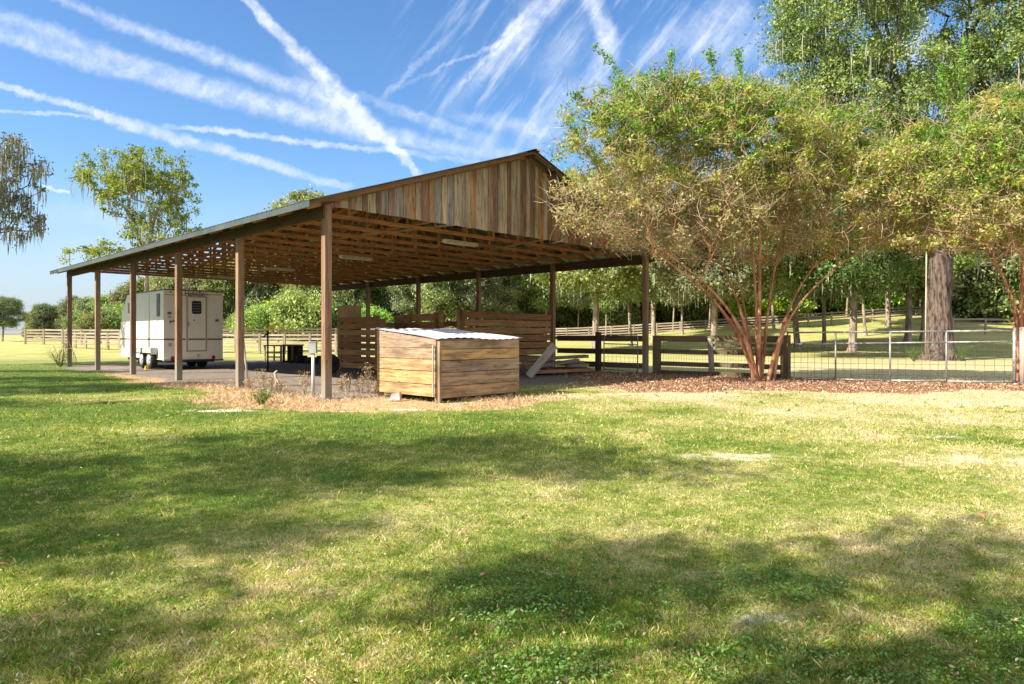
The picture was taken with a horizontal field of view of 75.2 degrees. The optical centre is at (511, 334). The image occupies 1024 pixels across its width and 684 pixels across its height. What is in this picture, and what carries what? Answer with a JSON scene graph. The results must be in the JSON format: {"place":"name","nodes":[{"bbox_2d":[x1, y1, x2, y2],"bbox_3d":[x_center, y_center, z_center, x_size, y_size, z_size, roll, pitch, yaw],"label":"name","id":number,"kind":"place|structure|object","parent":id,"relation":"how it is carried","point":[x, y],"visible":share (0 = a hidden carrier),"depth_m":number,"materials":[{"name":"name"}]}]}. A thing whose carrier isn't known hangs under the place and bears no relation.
{"place":"outdoors","nodes":[
{"label":"outdoors","id":0,"kind":"place"},
{"bbox_2d":[263,345,281,361],"bbox_3d":[-11.600,0.895,32.900,1.268,0.810,0.700,0,0,31],"label":"work bench","id":1,"kind":"object","parent":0,"point":[273,356],"visible":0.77,"depth_m":32.69,"materials":[{"name":"brown wood"}]},
{"bbox_2d":[282,344,303,361],"bbox_3d":[-10.468,0.873,31.800,0.850,0.845,0.700,0,0,0],"label":"cable crate","id":2,"kind":"object","parent":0,"point":[294,351],"visible":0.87,"depth_m":31.58,"materials":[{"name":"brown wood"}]},
{"bbox_2d":[0,314,1023,683],"bbox_3d":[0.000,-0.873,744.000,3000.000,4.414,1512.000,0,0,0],"label":"ground","id":3,"kind":"structure","parent":0,"point":[16,352],"depth_m":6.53,"materials":[{"name":"green plant"}]},
{"bbox_2d":[0,294,27,340],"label":"tree","id":4,"kind":"object","parent":3,"relation":"on","point":[10,306],"visible":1,"depth_m":77.96,"materials":[{"name":"green plant"}]},
{"bbox_2d":[0,132,53,254],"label":"mossy oak","id":5,"kind":"object","parent":3,"relation":"on","point":[17,170],"visible":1,"depth_m":27.98,"materials":[{"name":"green plant"}]},
{"bbox_2d":[18,311,36,337],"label":"tree","id":6,"kind":"object","parent":3,"relation":"on","point":[26,321],"visible":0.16,"depth_m":113.87,"materials":[{"name":"plant"}]},
{"bbox_2d":[26,302,59,337],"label":"tree","id":7,"kind":"object","parent":3,"relation":"on","point":[40,316],"visible":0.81,"depth_m":109.16,"materials":[{"name":"green plant"}]},
{"bbox_2d":[47,305,63,337],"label":"tree","id":8,"kind":"object","parent":3,"relation":"on","point":[56,313],"visible":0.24,"depth_m":110.55,"materials":[{"name":"plant"}]},
{"bbox_2d":[43,342,74,366],"bbox_3d":[-18.799,0.812,27.612,1.199,1.023,0.868,0,0,-33],"label":"weed clump","id":9,"kind":"object","parent":3,"relation":"on","point":[58,361],"visible":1,"depth_m":27.62,"materials":[{"name":"green plant"}]},
{"bbox_2d":[51,295,81,337],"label":"tree","id":10,"kind":"object","parent":3,"relation":"on","point":[63,309],"visible":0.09,"depth_m":106.66,"materials":[{"name":"green plant"}]},
{"bbox_2d":[59,310,90,335],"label":"green shrub","id":11,"kind":"object","parent":3,"relation":"on","point":[64,321],"visible":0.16,"depth_m":94.01,"materials":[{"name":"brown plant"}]},
{"bbox_2d":[72,295,94,335],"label":"tree","id":12,"kind":"object","parent":3,"relation":"on","point":[78,305],"visible":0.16,"depth_m":104.55,"materials":[{"name":"green plant"}]},
{"bbox_2d":[83,295,109,310],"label":"tree","id":13,"kind":"object","parent":3,"relation":"on","point":[104,299],"visible":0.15,"depth_m":104.53,"materials":[{"name":"plant"}]},
{"bbox_2d":[72,307,121,338],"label":"green shrub","id":14,"kind":"object","parent":3,"relation":"on","point":[89,321],"visible":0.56,"depth_m":90.56,"materials":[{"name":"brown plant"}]},
{"bbox_2d":[85,302,123,338],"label":"green shrub","id":15,"kind":"object","parent":3,"relation":"on","point":[119,313],"visible":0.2,"depth_m":91.81,"materials":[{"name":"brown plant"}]},
{"bbox_2d":[101,283,138,308],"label":"tree","id":16,"kind":"object","parent":3,"relation":"on","point":[118,296],"visible":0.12,"depth_m":102.46,"materials":[{"name":"green plant"}]},
{"bbox_2d":[56,143,202,290],"bbox_3d":[-25.553,-5.816,45.644,10.003,14.672,6.392,0,0,0],"label":"shade tree","id":17,"kind":"object","parent":3,"relation":"on","point":[137,180],"visible":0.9,"depth_m":44.78,"materials":[{"name":"green plant"}]},
{"bbox_2d":[121,276,149,297],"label":"tree","id":18,"kind":"object","parent":3,"relation":"on","point":[139,284],"visible":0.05,"depth_m":104.13,"materials":[{"name":"plant"}]},
{"bbox_2d":[141,274,166,290],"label":"tree","id":19,"kind":"object","parent":3,"relation":"on","point":[155,282],"visible":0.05,"depth_m":102.22,"materials":[{"name":"plant"}]},
{"bbox_2d":[120,289,223,368],"bbox_3d":[-14.628,-0.215,27.749,6.597,3.040,2.450,0,0,44],"label":"horse trailer","id":20,"kind":"object","parent":3,"relation":"on","point":[202,328],"visible":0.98,"depth_m":25.78,"materials":[{"name":"white metal"}]},
{"bbox_2d":[160,264,186,289],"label":"tree","id":21,"kind":"object","parent":3,"relation":"on","point":[170,282],"visible":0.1,"depth_m":99.61,"materials":[{"name":"plant"}]},
{"bbox_2d":[182,260,227,289],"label":"tree","id":22,"kind":"object","parent":3,"relation":"on","point":[189,283],"visible":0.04,"depth_m":97.32,"materials":[{"name":"green plant"}]},
{"bbox_2d":[64,332,374,354],"bbox_3d":[-24.072,0.597,49.572,34.316,1.777,2.254,0,0,26],"label":"paddock fence","id":23,"kind":"object","parent":3,"relation":"on","point":[259,339],"visible":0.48,"depth_m":45.59,"materials":[{"name":"brown wood"}]},
{"bbox_2d":[194,261,253,337],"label":"wood edge tree","id":24,"kind":"object","parent":3,"relation":"on","point":[229,295],"visible":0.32,"depth_m":93.69,"materials":[{"name":"green plant"}]},
{"bbox_2d":[223,311,249,337],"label":"green shrub","id":25,"kind":"object","parent":3,"relation":"on","point":[227,322],"visible":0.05,"depth_m":86.67,"materials":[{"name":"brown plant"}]},
{"bbox_2d":[24,328,456,344],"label":"paddock fence","id":26,"kind":"object","parent":3,"relation":"on","point":[82,330],"visible":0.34,"depth_m":67.93,"materials":[{"name":"brown wood"}]},
{"bbox_2d":[227,300,282,337],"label":"green shrub","id":27,"kind":"object","parent":3,"relation":"on","point":[251,315],"visible":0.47,"depth_m":82.42,"materials":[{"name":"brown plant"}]},
{"bbox_2d":[229,256,282,313],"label":"wood edge tree","id":28,"kind":"object","parent":3,"relation":"on","point":[259,291],"visible":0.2,"depth_m":95.05,"materials":[{"name":"green plant"}]},
{"bbox_2d":[245,384,276,405],"bbox_3d":[-4.626,1.121,12.410,0.621,0.407,0.546,0,0,0],"label":"weed clump","id":29,"kind":"object","parent":3,"relation":"on","point":[262,396],"visible":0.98,"depth_m":12.36,"materials":[{"name":"green plant"}]},
{"bbox_2d":[263,322,277,369],"bbox_3d":[-9.069,0.461,24.983,0.541,1.878,0.172,0,0,-11],"label":"yard hydrant","id":30,"kind":"object","parent":3,"relation":"on","point":[270,327],"visible":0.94,"depth_m":24.97,"materials":[{"name":"black metal"}]},
{"bbox_2d":[266,184,324,296],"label":"tall tree","id":31,"kind":"object","parent":3,"relation":"on","point":[303,195],"visible":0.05,"depth_m":94.10,"materials":[{"name":"green plant"}]},
{"bbox_2d":[266,284,336,340],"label":"green shrub","id":32,"kind":"object","parent":3,"relation":"on","point":[287,310],"visible":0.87,"depth_m":78.96,"materials":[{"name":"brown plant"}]},
{"bbox_2d":[308,341,317,394],"bbox_3d":[-4.366,0.770,14.600,0.170,1.260,0.130,0,0,0],"label":"utility pedestal","id":33,"kind":"object","parent":3,"relation":"on","point":[312,347],"visible":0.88,"depth_m":14.57,"materials":[{"name":"white plastic"}]},
{"bbox_2d":[299,298,350,336],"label":"green shrub","id":34,"kind":"object","parent":3,"relation":"on","point":[334,314],"visible":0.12,"depth_m":82.75,"materials":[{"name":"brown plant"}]},
{"bbox_2d":[319,354,339,373],"bbox_3d":[-6.099,0.960,22.200,0.690,0.690,0.272,0,0,-22],"label":"tyre","id":35,"kind":"object","parent":3,"relation":"on","point":[335,363],"visible":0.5,"depth_m":22.17,"materials":[{"name":"rubber"}]},
{"bbox_2d":[319,288,377,309],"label":"wood edge tree","id":36,"kind":"object","parent":3,"relation":"on","point":[355,296],"visible":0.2,"depth_m":93.21,"materials":[{"name":"green plant"}]},
{"bbox_2d":[337,305,360,362],"bbox_3d":[-6.427,0.050,26.250,1.304,2.420,0.020,0,0,32],"label":"plywood sheet","id":37,"kind":"object","parent":3,"relation":"on","point":[349,311],"visible":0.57,"depth_m":26.23,"materials":[{"name":"brown wood"}]},
{"bbox_2d":[50,149,664,398],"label":"pole barn","id":38,"kind":"structure","parent":3,"relation":"on","point":[398,231],"depth_m":19.86,"materials":[{"name":"brown wood"}]},
{"bbox_2d":[339,255,372,260],"bbox_3d":[-5.324,-2.630,22.758,0.220,0.111,1.240,0,0,44],"label":"shop light","id":39,"kind":"object","parent":38,"relation":"hanging from","point":[355,258],"visible":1,"depth_m":22.66,"materials":[{"name":"white plastic"}]},
{"bbox_2d":[442,239,478,246],"bbox_3d":[-1.468,-2.630,19.050,0.220,0.111,1.240,0,0,44],"label":"shop light","id":40,"kind":"object","parent":38,"relation":"hanging from","point":[457,242],"visible":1,"depth_m":18.95,"materials":[{"name":"white plastic"}]},
{"bbox_2d":[146,378,570,414],"bbox_3d":[-4.643,1.257,14.526,11.471,0.106,5.783,0,0,23],"label":"straw","id":41,"kind":"object","parent":3,"relation":"on","point":[317,404],"visible":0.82,"depth_m":13.43,"materials":[{"name":"beige plant"}]},
{"bbox_2d":[338,315,379,370],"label":"stall gate","id":42,"kind":"structure","parent":3,"relation":"on","point":[366,322],"depth_m":25.01,"materials":[{"name":"brown wood"}]},
{"bbox_2d":[361,304,394,327],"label":"green shrub","id":43,"kind":"object","parent":3,"relation":"on","point":[375,311],"visible":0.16,"depth_m":88.77,"materials":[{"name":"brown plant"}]},
{"bbox_2d":[370,287,401,320],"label":"wood edge tree","id":44,"kind":"object","parent":3,"relation":"on","point":[379,298],"visible":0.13,"depth_m":97.89,"materials":[{"name":"green plant"}]},
{"bbox_2d":[377,287,404,321],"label":"wood edge tree","id":45,"kind":"object","parent":3,"relation":"on","point":[391,306],"visible":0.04,"depth_m":96.97,"materials":[{"name":"green plant"}]},
{"bbox_2d":[381,284,422,314],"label":"woodland oak","id":46,"kind":"object","parent":3,"relation":"on","point":[405,303],"visible":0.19,"depth_m":90.40,"materials":[{"name":"green plant"}]},
{"bbox_2d":[394,312,443,328],"bbox_3d":[-3.453,0.300,24.109,0.152,2.200,3.122,0,0,-43],"label":"stall partition","id":47,"kind":"object","parent":3,"relation":"on","point":[434,317],"visible":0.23,"depth_m":24.02,"materials":[{"name":"brown wood"}]},
{"bbox_2d":[411,281,456,311],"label":"woodland oak","id":48,"kind":"object","parent":3,"relation":"on","point":[431,293],"visible":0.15,"depth_m":83.15,"materials":[{"name":"green plant"}]},
{"bbox_2d":[374,328,519,402],"bbox_3d":[-1.374,0.589,14.411,2.120,1.502,2.430,0,0,44],"label":"feed box","id":49,"kind":"object","parent":3,"relation":"on","point":[439,364],"visible":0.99,"depth_m":13.66,"materials":[{"name":"brown wood"}]},
{"bbox_2d":[412,287,483,327],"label":"green shrub","id":50,"kind":"object","parent":3,"relation":"on","point":[451,309],"visible":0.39,"depth_m":84.88,"materials":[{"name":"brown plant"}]},
{"bbox_2d":[370,320,546,356],"bbox_3d":[-2.974,0.376,29.222,11.808,2.048,0.132,0,0,44],"label":"rail fence","id":51,"kind":"object","parent":3,"relation":"on","point":[450,323],"visible":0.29,"depth_m":27.93,"materials":[{"name":"brown wood"}]},
{"bbox_2d":[449,277,503,311],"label":"woodland oak","id":52,"kind":"object","parent":3,"relation":"on","point":[467,287],"visible":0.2,"depth_m":84.48,"materials":[{"name":"green plant"}]},
{"bbox_2d":[457,310,550,369],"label":"stall wall","id":53,"kind":"structure","parent":3,"relation":"on","point":[508,323],"depth_m":23.94,"materials":[{"name":"brown wood"}]},
{"bbox_2d":[482,275,531,326],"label":"woodland oak","id":54,"kind":"object","parent":3,"relation":"on","point":[511,294],"visible":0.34,"depth_m":88.88,"materials":[{"name":"green plant"}]},
{"bbox_2d":[486,311,529,334],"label":"green shrub","id":55,"kind":"object","parent":3,"relation":"on","point":[505,326],"visible":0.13,"depth_m":90.58,"materials":[{"name":"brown plant"}]},
{"bbox_2d":[0,510,1023,683],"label":"ground cover","id":56,"kind":"object","parent":3,"relation":"on","point":[740,655],"visible":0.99,"depth_m":3.02,"materials":[{"name":"green plant"}]},
{"bbox_2d":[0,388,1023,683],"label":"lawn debris","id":57,"kind":"object","parent":3,"relation":"on","point":[500,592],"visible":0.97,"depth_m":3.05,"materials":[{"name":"brown plant"}]},
{"bbox_2d":[526,343,557,377],"bbox_3d":[0.931,0.800,20.800,1.101,1.128,0.105,0,0,-26],"label":"leaning plank","id":58,"kind":"object","parent":3,"relation":"on","point":[538,364],"visible":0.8,"depth_m":20.78,"materials":[{"name":"grey wood"}]},
{"bbox_2d":[517,274,572,334],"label":"woodland oak","id":59,"kind":"object","parent":3,"relation":"on","point":[538,299],"visible":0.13,"depth_m":87.54,"materials":[{"name":"green plant"}]},
{"bbox_2d":[539,362,552,373],"bbox_3d":[0.965,1.100,22.300,0.800,0.400,0.300,0,0,44],"label":"support block","id":60,"kind":"object","parent":3,"relation":"on","point":[546,368],"depth_m":22.02,"materials":[{"name":"wood"}]},
{"bbox_2d":[522,366,569,372],"bbox_3d":[1.441,1.150,22.600,2.275,0.200,0.300,0,0,-21],"label":"lumber board","id":61,"kind":"object","parent":60,"relation":"on","point":[563,367],"visible":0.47,"depth_m":22.50,"materials":[{"name":"wood"}]},
{"bbox_2d":[521,361,584,364],"bbox_3d":[1.395,0.930,22.400,2.277,0.120,0.300,0,0,-26],"label":"lumber board","id":62,"kind":"object","parent":61,"relation":"on","point":[528,362],"visible":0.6,"depth_m":21.92,"materials":[{"name":"wood"}]},
{"bbox_2d":[524,355,588,360],"bbox_3d":[1.489,0.760,22.200,2.242,0.180,0.320,0,0,-21],"label":"lumber board","id":63,"kind":"object","parent":62,"relation":"on","point":[557,357],"visible":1,"depth_m":22.09,"materials":[{"name":"wood"}]},
{"bbox_2d":[526,368,591,373],"bbox_3d":[1.561,1.180,21.950,2.293,0.140,0.300,0,0,-23],"label":"lumber board","id":64,"kind":"object","parent":60,"relation":"on","point":[564,370],"visible":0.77,"depth_m":21.87,"materials":[{"name":"wood"}]},
{"bbox_2d":[526,359,579,368],"bbox_3d":[1.354,0.950,21.900,1.804,0.319,0.280,0,0,-20],"label":"lumber board","id":65,"kind":"object","parent":64,"relation":"on","point":[558,363],"visible":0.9,"depth_m":21.84,"materials":[{"name":"wood"}]},
{"bbox_2d":[513,290,586,337],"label":"wood edge tree","id":66,"kind":"object","parent":3,"relation":"on","point":[561,317],"visible":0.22,"depth_m":92.72,"materials":[{"name":"green plant"}]},
{"bbox_2d":[563,277,592,334],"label":"woodland oak","id":67,"kind":"object","parent":3,"relation":"on","point":[583,304],"visible":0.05,"depth_m":89.60,"materials":[{"name":"green plant"}]},
{"bbox_2d":[559,305,602,334],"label":"wood edge tree","id":68,"kind":"object","parent":3,"relation":"on","point":[583,316],"visible":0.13,"depth_m":93.32,"materials":[{"name":"green plant"}]},
{"bbox_2d":[523,163,668,347],"bbox_3d":[6.237,-5.865,51.647,13.304,15.388,12.731,0,0,26],"label":"pasture oak","id":69,"kind":"object","parent":3,"relation":"on","point":[618,280],"visible":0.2,"depth_m":50.48,"materials":[{"name":"green plant"}]},
{"bbox_2d":[557,332,641,370],"bbox_3d":[3.115,0.640,23.780,3.730,1.500,0.172,0,0,43],"label":"dark board fence","id":70,"kind":"object","parent":3,"relation":"on","point":[597,351],"visible":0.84,"depth_m":23.73,"materials":[{"name":"brown wood"}]},
{"bbox_2d":[587,289,617,333],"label":"woodland oak","id":71,"kind":"object","parent":3,"relation":"on","point":[608,306],"visible":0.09,"depth_m":86.48,"materials":[{"name":"green plant"}]},
{"bbox_2d":[591,301,641,333],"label":"green shrub","id":72,"kind":"object","parent":3,"relation":"on","point":[619,317],"visible":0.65,"depth_m":90.33,"materials":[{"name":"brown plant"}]},
{"bbox_2d":[603,334,637,371],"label":"walk gate","id":73,"kind":"structure","parent":3,"relation":"on","point":[604,356],"depth_m":22.75,"materials":[{"name":"metal"}]},
{"bbox_2d":[599,265,676,345],"bbox_3d":[10.410,-6.658,60.221,9.202,16.342,8.467,0,0,23],"label":"pasture oak","id":74,"kind":"object","parent":3,"relation":"on","point":[651,292],"visible":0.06,"depth_m":59.68,"materials":[{"name":"green plant"}]},
{"bbox_2d":[617,257,699,341],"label":"pasture oak","id":75,"kind":"object","parent":3,"relation":"on","point":[653,317],"visible":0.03,"depth_m":67.61,"materials":[{"name":"green plant"}]},
{"bbox_2d":[661,295,699,334],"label":"pasture oak","id":76,"kind":"object","parent":3,"relation":"on","point":[685,305],"visible":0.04,"depth_m":77.72,"materials":[{"name":"plant"}]},
{"bbox_2d":[641,298,720,328],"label":"wood edge tree","id":77,"kind":"object","parent":3,"relation":"on","point":[665,313],"visible":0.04,"depth_m":94.02,"materials":[{"name":"green plant"}]},
{"bbox_2d":[670,296,730,325],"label":"wood edge tree","id":78,"kind":"object","parent":3,"relation":"on","point":[704,311],"visible":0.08,"depth_m":92.61,"materials":[{"name":"green plant"}]},
{"bbox_2d":[501,307,926,335],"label":"pasture fence","id":79,"kind":"object","parent":3,"relation":"on","point":[705,323],"visible":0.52,"depth_m":78.21,"materials":[{"name":"brown wood"}]},
{"bbox_2d":[635,173,799,349],"bbox_3d":[13.729,-4.860,45.694,11.490,13.290,10.995,0,0,25],"label":"pasture oak","id":80,"kind":"object","parent":3,"relation":"on","point":[683,288],"visible":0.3,"depth_m":44.89,"materials":[{"name":"green plant"}]},
{"bbox_2d":[653,335,790,378],"bbox_3d":[6.471,0.702,20.855,4.339,1.404,0.391,0,0,38],"label":"board fence","id":81,"kind":"object","parent":3,"relation":"on","point":[782,367],"visible":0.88,"depth_m":21.01,"materials":[{"name":"brown wood"}]},
{"bbox_2d":[535,43,950,380],"bbox_3d":[6.225,-3.345,18.761,11.437,9.528,7.410,0,0,0],"label":"crape myrtle","id":82,"kind":"object","parent":3,"relation":"on","point":[676,107],"visible":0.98,"depth_m":17.32,"materials":[{"name":"green plant"}]},
{"bbox_2d":[724,292,785,324],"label":"green shrub","id":83,"kind":"object","parent":3,"relation":"on","point":[750,310],"visible":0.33,"depth_m":83.77,"materials":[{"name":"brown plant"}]},
{"bbox_2d":[718,291,819,320],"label":"green shrub","id":84,"kind":"object","parent":3,"relation":"on","point":[810,305],"visible":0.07,"depth_m":85.25,"materials":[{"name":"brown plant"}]},
{"bbox_2d":[757,280,786,330],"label":"pasture oak","id":85,"kind":"object","parent":3,"relation":"on","point":[773,321],"visible":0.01,"depth_m":74.02,"materials":[{"name":"plant"}]},
{"bbox_2d":[557,370,1023,400],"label":"leaf litter","id":86,"kind":"object","parent":3,"relation":"on","point":[810,383],"visible":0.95,"depth_m":17.24,"materials":[{"name":"brown plant"}]},
{"bbox_2d":[740,208,865,348],"bbox_3d":[21.832,-5.360,50.085,11.574,13.990,12.094,0,0,-5],"label":"pasture oak","id":87,"kind":"object","parent":3,"relation":"on","point":[787,284],"visible":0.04,"depth_m":49.45,"materials":[{"name":"green plant"}]},
{"bbox_2d":[790,250,847,348],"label":"pasture oak","id":88,"kind":"object","parent":3,"relation":"on","point":[823,301],"visible":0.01,"depth_m":49.72,"materials":[{"name":"green plant"}]},
{"bbox_2d":[809,293,868,314],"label":"wood edge tree","id":89,"kind":"object","parent":3,"relation":"on","point":[829,309],"visible":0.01,"depth_m":93.60,"materials":[{"name":"green plant"}]},
{"bbox_2d":[768,181,928,352],"bbox_3d":[22.809,-5.553,44.660,12.699,14.689,12.152,0,0,24],"label":"pasture oak","id":90,"kind":"object","parent":3,"relation":"on","point":[851,273],"visible":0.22,"depth_m":43.60,"materials":[{"name":"green plant"}]},
{"bbox_2d":[706,0,1023,360],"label":"live oak","id":91,"kind":"object","parent":3,"relation":"on","point":[840,69],"visible":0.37,"depth_m":33.32,"materials":[{"name":"green plant"}]},
{"bbox_2d":[816,290,913,314],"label":"green shrub","id":92,"kind":"object","parent":3,"relation":"on","point":[879,304],"visible":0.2,"depth_m":90.30,"materials":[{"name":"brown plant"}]},
{"bbox_2d":[844,287,887,335],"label":"pasture oak","id":93,"kind":"object","parent":3,"relation":"on","point":[863,315],"visible":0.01,"depth_m":62.05,"materials":[{"name":"plant"}]},
{"bbox_2d":[884,288,898,327],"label":"pasture oak","id":94,"kind":"object","parent":3,"relation":"on","point":[887,313],"depth_m":69.66,"materials":[{"name":"brown wood"}]},
{"bbox_2d":[787,327,1015,383],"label":"pipe gate","id":95,"kind":"structure","parent":3,"relation":"on","point":[1013,348],"depth_m":18.16,"materials":[{"name":"metal"}]},
{"bbox_2d":[858,241,989,341],"bbox_3d":[31.923,-6.392,53.642,13.304,15.388,12.731,0,0,23],"label":"pasture oak","id":96,"kind":"object","parent":3,"relation":"on","point":[908,320],"visible":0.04,"depth_m":52.33,"materials":[{"name":"green plant"}]},
{"bbox_2d":[925,254,926,360],"bbox_3d":[20.539,-1.350,33.000,0.110,5.300,0.060,0,0,0],"label":"pale pole","id":97,"kind":"object","parent":3,"relation":"on","point":[925,303],"visible":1,"depth_m":32.98,"materials":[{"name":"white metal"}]},
{"bbox_2d":[835,35,1023,382],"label":"crape myrtle","id":98,"kind":"object","parent":3,"relation":"on","point":[991,213],"visible":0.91,"depth_m":16.85,"materials":[{"name":"green plant"}]},
{"bbox_2d":[886,245,977,341],"bbox_3d":[33.542,-6.596,54.187,8.718,15.482,8.021,0,0,-41],"label":"pasture oak","id":99,"kind":"object","parent":3,"relation":"on","point":[921,293],"visible":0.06,"depth_m":53.48,"materials":[{"name":"green plant"}]},
{"bbox_2d":[951,252,1010,320],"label":"wood edge tree","id":100,"kind":"object","parent":3,"relation":"on","point":[955,300],"visible":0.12,"depth_m":73.93,"materials":[{"name":"green plant"}]},
{"bbox_2d":[953,318,1014,334],"bbox_3d":[44.789,-0.632,58.517,10.145,1.905,1.243,0,0,24],"label":"paddock rail fence","id":101,"kind":"object","parent":3,"relation":"on","point":[985,323],"visible":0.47,"depth_m":60.05,"materials":[{"name":"brown wood"}]},
{"bbox_2d":[952,234,1020,317],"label":"wood edge tree","id":102,"kind":"object","parent":3,"relation":"on","point":[982,270],"visible":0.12,"depth_m":71.25,"materials":[{"name":"green plant"}]},
{"bbox_2d":[955,238,1023,322],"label":"wood edge tree","id":103,"kind":"object","parent":3,"relation":"on","point":[979,303],"visible":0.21,"depth_m":71.83,"materials":[{"name":"green plant"}]},
{"bbox_2d":[980,234,1023,308],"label":"wood edge tree","id":104,"kind":"object","parent":3,"relation":"on","point":[1017,264],"visible":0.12,"depth_m":69.64,"materials":[{"name":"green plant"}]},
{"bbox_2d":[1019,327,1023,383],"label":"round post","id":105,"kind":"object","parent":3,"relation":"on","point":[1021,355],"visible":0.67,"depth_m":17.26,"materials":[{"name":"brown wood"}]},
{"bbox_2d":[0,0,1023,333],"label":"sky","id":106,"kind":"structure","parent":0,"point":[269,99],"materials":[{"name":"blue"}]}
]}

